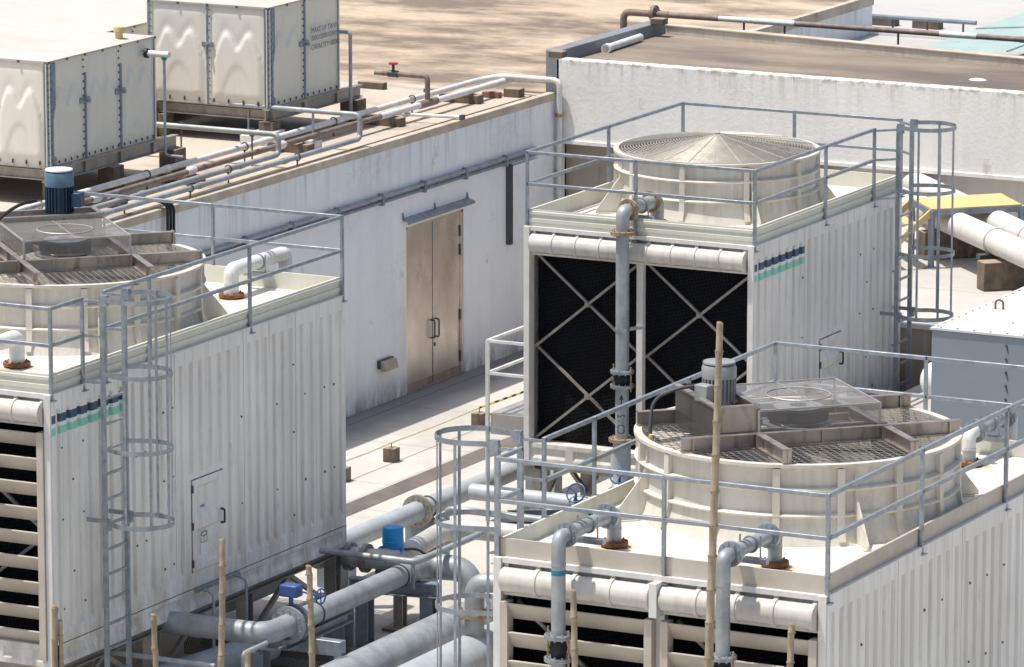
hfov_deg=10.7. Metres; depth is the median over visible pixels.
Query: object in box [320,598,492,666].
header
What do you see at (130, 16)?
water tank
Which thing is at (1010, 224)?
insulated pipe
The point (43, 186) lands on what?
concrete block
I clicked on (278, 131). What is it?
concrete block
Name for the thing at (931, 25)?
concrete block
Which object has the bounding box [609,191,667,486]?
inlet pipe
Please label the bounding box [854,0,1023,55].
roof
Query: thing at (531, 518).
conduit run
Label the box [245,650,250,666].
bamboo pole
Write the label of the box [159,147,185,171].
concrete block
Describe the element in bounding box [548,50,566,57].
concrete block
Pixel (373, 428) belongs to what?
walkway
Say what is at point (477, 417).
concrete block
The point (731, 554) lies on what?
inlet pipe
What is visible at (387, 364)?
wall light
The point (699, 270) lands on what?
cooling tower
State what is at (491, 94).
concrete block
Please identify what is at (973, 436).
inlet pipe
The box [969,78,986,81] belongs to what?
paper scrap
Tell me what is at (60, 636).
bamboo pole
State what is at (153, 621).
bamboo pole
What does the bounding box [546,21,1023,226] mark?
building
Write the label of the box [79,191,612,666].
ground
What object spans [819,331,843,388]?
access door
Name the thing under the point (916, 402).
plant floor
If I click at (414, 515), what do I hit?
chilled pipe
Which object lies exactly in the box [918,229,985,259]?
concrete pier
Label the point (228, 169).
roof water pipe
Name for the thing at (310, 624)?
bamboo pole
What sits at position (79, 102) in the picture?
water tank
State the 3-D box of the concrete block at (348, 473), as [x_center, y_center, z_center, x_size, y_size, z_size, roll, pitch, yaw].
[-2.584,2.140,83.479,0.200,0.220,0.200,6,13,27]
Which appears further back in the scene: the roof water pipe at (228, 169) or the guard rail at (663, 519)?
the roof water pipe at (228, 169)
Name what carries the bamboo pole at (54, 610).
on the ground
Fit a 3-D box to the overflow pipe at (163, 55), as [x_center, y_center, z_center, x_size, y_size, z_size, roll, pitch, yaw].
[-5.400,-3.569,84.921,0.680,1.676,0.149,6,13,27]
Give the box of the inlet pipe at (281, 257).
[215,247,294,582]
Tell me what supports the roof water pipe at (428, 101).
on the annex building at (434, 284)
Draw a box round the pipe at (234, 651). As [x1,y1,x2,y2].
[159,641,280,666]
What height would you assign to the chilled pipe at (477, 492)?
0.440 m
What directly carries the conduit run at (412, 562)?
attached to the chilled pipe at (290, 620)
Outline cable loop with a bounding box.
[157,202,174,230]
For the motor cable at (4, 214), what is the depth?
70.27 m
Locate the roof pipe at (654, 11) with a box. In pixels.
[620,5,1023,44]
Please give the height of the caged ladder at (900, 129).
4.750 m
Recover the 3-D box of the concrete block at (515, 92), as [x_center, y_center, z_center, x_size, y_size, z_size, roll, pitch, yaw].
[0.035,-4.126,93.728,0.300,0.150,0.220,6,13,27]
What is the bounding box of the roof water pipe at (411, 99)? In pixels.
[15,73,563,209]
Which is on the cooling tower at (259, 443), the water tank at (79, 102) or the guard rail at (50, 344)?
the guard rail at (50, 344)
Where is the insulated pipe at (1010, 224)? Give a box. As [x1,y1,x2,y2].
[902,172,1023,238]
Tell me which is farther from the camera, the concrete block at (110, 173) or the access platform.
the concrete block at (110, 173)
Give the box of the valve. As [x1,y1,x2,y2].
[609,469,628,488]
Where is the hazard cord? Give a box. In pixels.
[480,391,523,408]
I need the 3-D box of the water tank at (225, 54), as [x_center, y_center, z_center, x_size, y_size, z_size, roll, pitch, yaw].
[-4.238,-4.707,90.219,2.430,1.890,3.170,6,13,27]
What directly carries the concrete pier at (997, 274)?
on the floor at (967, 294)
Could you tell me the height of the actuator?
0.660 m
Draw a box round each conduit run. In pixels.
[319,531,485,588]
[443,506,541,554]
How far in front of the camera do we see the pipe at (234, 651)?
71.05 m
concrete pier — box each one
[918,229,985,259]
[977,259,1023,291]
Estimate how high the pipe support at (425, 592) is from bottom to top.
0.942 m
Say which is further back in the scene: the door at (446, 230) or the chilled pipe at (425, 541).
the door at (446, 230)
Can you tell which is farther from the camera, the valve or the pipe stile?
the pipe stile
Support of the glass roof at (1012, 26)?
on the roof at (982, 13)
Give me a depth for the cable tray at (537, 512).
77.86 m
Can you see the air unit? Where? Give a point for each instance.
(991, 331)
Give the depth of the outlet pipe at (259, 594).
73.46 m
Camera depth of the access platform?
79.87 m
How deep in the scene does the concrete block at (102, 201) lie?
82.85 m
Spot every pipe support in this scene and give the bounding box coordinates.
[250,608,353,666]
[348,563,453,648]
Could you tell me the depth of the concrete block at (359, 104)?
91.00 m
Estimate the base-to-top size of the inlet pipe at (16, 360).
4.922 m
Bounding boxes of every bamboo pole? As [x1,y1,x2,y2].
[51,604,58,666]
[58,619,63,666]
[150,613,158,666]
[217,538,225,666]
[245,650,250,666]
[305,565,315,666]
[570,589,577,666]
[703,321,722,666]
[786,622,795,666]
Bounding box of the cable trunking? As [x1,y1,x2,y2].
[506,157,539,244]
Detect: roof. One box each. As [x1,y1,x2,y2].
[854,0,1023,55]
[926,12,1023,51]
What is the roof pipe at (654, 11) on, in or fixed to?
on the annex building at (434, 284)
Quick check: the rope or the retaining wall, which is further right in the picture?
the retaining wall
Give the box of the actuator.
[378,525,426,553]
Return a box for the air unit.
[930,287,1023,440]
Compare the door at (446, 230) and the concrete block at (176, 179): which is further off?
the door at (446, 230)
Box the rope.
[346,407,479,460]
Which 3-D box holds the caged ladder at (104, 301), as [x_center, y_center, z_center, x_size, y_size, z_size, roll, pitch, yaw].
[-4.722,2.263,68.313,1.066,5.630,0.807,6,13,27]
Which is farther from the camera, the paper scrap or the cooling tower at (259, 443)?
the paper scrap
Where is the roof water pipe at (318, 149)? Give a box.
[102,103,362,216]
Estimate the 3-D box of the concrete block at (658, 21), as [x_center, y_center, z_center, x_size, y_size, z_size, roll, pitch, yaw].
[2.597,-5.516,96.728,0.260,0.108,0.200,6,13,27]
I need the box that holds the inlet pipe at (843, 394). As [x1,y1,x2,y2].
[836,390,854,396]
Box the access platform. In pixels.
[485,325,554,520]
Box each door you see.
[191,469,225,571]
[407,222,435,390]
[433,213,460,380]
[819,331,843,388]
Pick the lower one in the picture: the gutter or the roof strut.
the gutter
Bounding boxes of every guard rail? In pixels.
[0,191,347,402]
[491,341,1023,604]
[522,102,904,252]
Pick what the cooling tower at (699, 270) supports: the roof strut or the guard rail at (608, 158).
the guard rail at (608, 158)
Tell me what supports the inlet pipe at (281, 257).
attached to the cooling tower at (259, 443)
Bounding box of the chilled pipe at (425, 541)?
[323,519,526,581]
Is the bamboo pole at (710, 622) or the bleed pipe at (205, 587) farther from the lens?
the bleed pipe at (205, 587)
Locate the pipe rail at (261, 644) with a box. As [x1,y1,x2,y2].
[93,640,268,666]
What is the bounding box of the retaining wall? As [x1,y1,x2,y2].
[899,320,938,391]
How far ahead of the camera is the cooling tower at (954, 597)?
59.50 m
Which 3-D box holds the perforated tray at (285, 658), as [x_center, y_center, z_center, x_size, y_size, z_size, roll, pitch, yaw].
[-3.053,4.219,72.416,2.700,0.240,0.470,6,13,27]
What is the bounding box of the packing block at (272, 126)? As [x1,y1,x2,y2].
[259,120,279,130]
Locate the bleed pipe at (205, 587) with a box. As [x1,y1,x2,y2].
[194,571,247,648]
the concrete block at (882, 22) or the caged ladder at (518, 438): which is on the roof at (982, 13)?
the concrete block at (882, 22)
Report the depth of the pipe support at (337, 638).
70.66 m
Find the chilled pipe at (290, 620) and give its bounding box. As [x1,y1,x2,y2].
[131,554,479,643]
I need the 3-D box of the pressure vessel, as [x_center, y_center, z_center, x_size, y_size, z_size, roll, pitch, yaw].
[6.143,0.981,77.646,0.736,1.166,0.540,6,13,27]
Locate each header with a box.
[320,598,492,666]
[397,573,492,666]
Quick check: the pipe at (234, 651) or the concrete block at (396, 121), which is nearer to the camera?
the pipe at (234, 651)
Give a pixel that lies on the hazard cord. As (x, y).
(502, 399)
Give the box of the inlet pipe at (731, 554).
[713,522,799,666]
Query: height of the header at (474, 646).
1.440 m
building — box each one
[0,0,873,416]
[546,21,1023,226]
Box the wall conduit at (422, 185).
[203,146,536,256]
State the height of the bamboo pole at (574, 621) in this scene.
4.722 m
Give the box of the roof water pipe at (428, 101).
[85,62,545,203]
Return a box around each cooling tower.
[0,167,346,666]
[493,358,1023,666]
[524,131,901,509]
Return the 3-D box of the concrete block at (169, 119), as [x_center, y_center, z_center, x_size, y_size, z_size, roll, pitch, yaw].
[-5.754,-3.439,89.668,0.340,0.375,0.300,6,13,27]
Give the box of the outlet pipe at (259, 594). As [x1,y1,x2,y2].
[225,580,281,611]
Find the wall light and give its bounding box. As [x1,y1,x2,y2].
[377,356,397,371]
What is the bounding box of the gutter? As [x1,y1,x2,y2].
[346,436,516,516]
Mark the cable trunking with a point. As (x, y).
(515, 199)
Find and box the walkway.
[346,350,523,501]
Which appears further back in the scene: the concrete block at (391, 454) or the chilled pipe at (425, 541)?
the concrete block at (391, 454)
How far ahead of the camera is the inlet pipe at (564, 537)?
58.27 m
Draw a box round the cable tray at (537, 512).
[501,510,560,523]
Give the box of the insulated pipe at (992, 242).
[902,187,1023,267]
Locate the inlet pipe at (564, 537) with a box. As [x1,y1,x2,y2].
[544,503,639,666]
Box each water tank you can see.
[0,0,146,34]
[0,24,178,182]
[147,0,362,122]
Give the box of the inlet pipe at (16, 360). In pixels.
[0,330,38,369]
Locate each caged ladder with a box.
[82,287,174,666]
[434,425,541,666]
[875,119,956,390]
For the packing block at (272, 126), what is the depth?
88.59 m
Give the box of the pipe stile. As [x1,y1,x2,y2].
[901,193,1023,269]
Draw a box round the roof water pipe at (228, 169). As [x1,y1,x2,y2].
[92,122,280,213]
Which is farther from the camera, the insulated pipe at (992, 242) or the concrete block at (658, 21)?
the concrete block at (658, 21)
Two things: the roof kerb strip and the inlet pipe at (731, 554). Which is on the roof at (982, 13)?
the roof kerb strip
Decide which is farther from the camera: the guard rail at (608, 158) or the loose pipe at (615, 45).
the loose pipe at (615, 45)
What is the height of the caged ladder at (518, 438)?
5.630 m
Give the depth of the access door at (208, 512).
71.02 m
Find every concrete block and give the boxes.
[42,181,44,199]
[85,195,127,207]
[98,164,123,190]
[156,112,173,135]
[157,172,205,184]
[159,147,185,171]
[254,129,284,145]
[267,140,313,152]
[340,97,365,121]
[346,466,350,481]
[358,80,386,89]
[362,114,405,126]
[383,446,399,462]
[439,92,483,103]
[471,411,484,425]
[482,91,501,98]
[504,87,524,97]
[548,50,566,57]
[650,17,667,24]
[872,18,898,26]
[912,21,942,29]
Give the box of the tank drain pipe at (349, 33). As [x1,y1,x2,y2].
[338,30,366,119]
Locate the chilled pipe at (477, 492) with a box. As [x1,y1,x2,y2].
[468,483,589,505]
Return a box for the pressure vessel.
[920,362,931,394]
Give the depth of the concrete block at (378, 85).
94.57 m
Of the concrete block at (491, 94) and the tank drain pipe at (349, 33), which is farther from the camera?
the concrete block at (491, 94)
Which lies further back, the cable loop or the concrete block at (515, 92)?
the concrete block at (515, 92)
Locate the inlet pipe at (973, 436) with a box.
[961,406,1017,469]
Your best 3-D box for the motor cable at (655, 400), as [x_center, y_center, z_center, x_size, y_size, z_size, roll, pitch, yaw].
[1.373,1.302,60.679,1.363,1.445,0.293,-1,11,-4]
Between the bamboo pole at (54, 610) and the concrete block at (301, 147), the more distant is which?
the concrete block at (301, 147)
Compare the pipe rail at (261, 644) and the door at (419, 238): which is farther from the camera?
the door at (419, 238)
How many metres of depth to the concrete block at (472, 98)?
92.97 m
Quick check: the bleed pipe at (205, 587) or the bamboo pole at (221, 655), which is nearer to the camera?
the bamboo pole at (221, 655)
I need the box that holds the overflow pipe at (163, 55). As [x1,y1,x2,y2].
[142,48,183,157]
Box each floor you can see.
[900,224,1014,322]
[904,385,930,410]
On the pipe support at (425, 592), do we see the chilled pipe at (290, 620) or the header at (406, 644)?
the chilled pipe at (290, 620)
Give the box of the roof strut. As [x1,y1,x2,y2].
[384,111,464,119]
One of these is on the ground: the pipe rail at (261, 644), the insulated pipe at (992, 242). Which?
the pipe rail at (261, 644)
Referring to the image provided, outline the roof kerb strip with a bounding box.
[869,32,948,39]
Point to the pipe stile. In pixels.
(977, 203)
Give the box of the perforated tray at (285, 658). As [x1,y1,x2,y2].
[184,636,355,666]
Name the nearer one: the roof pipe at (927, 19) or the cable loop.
the cable loop
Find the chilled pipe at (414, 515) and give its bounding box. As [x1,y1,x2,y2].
[297,462,561,588]
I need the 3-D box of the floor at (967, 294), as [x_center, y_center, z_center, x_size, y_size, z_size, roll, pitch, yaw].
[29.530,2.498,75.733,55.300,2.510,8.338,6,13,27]
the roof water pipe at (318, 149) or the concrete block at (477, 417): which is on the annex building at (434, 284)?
the roof water pipe at (318, 149)
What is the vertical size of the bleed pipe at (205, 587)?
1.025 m
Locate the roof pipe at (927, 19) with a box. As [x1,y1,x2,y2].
[872,14,976,31]
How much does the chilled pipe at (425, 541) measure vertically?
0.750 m
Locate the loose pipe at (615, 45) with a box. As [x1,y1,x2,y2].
[601,34,643,52]
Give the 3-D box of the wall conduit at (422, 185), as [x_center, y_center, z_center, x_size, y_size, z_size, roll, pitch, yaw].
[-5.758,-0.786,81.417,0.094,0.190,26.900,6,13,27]
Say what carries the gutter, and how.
on the ground
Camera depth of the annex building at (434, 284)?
90.92 m
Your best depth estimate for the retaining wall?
82.63 m
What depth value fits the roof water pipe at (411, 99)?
89.87 m
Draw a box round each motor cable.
[0,199,36,219]
[589,384,694,514]
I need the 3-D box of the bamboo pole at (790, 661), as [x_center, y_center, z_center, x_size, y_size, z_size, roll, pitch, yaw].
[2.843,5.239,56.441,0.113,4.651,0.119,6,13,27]

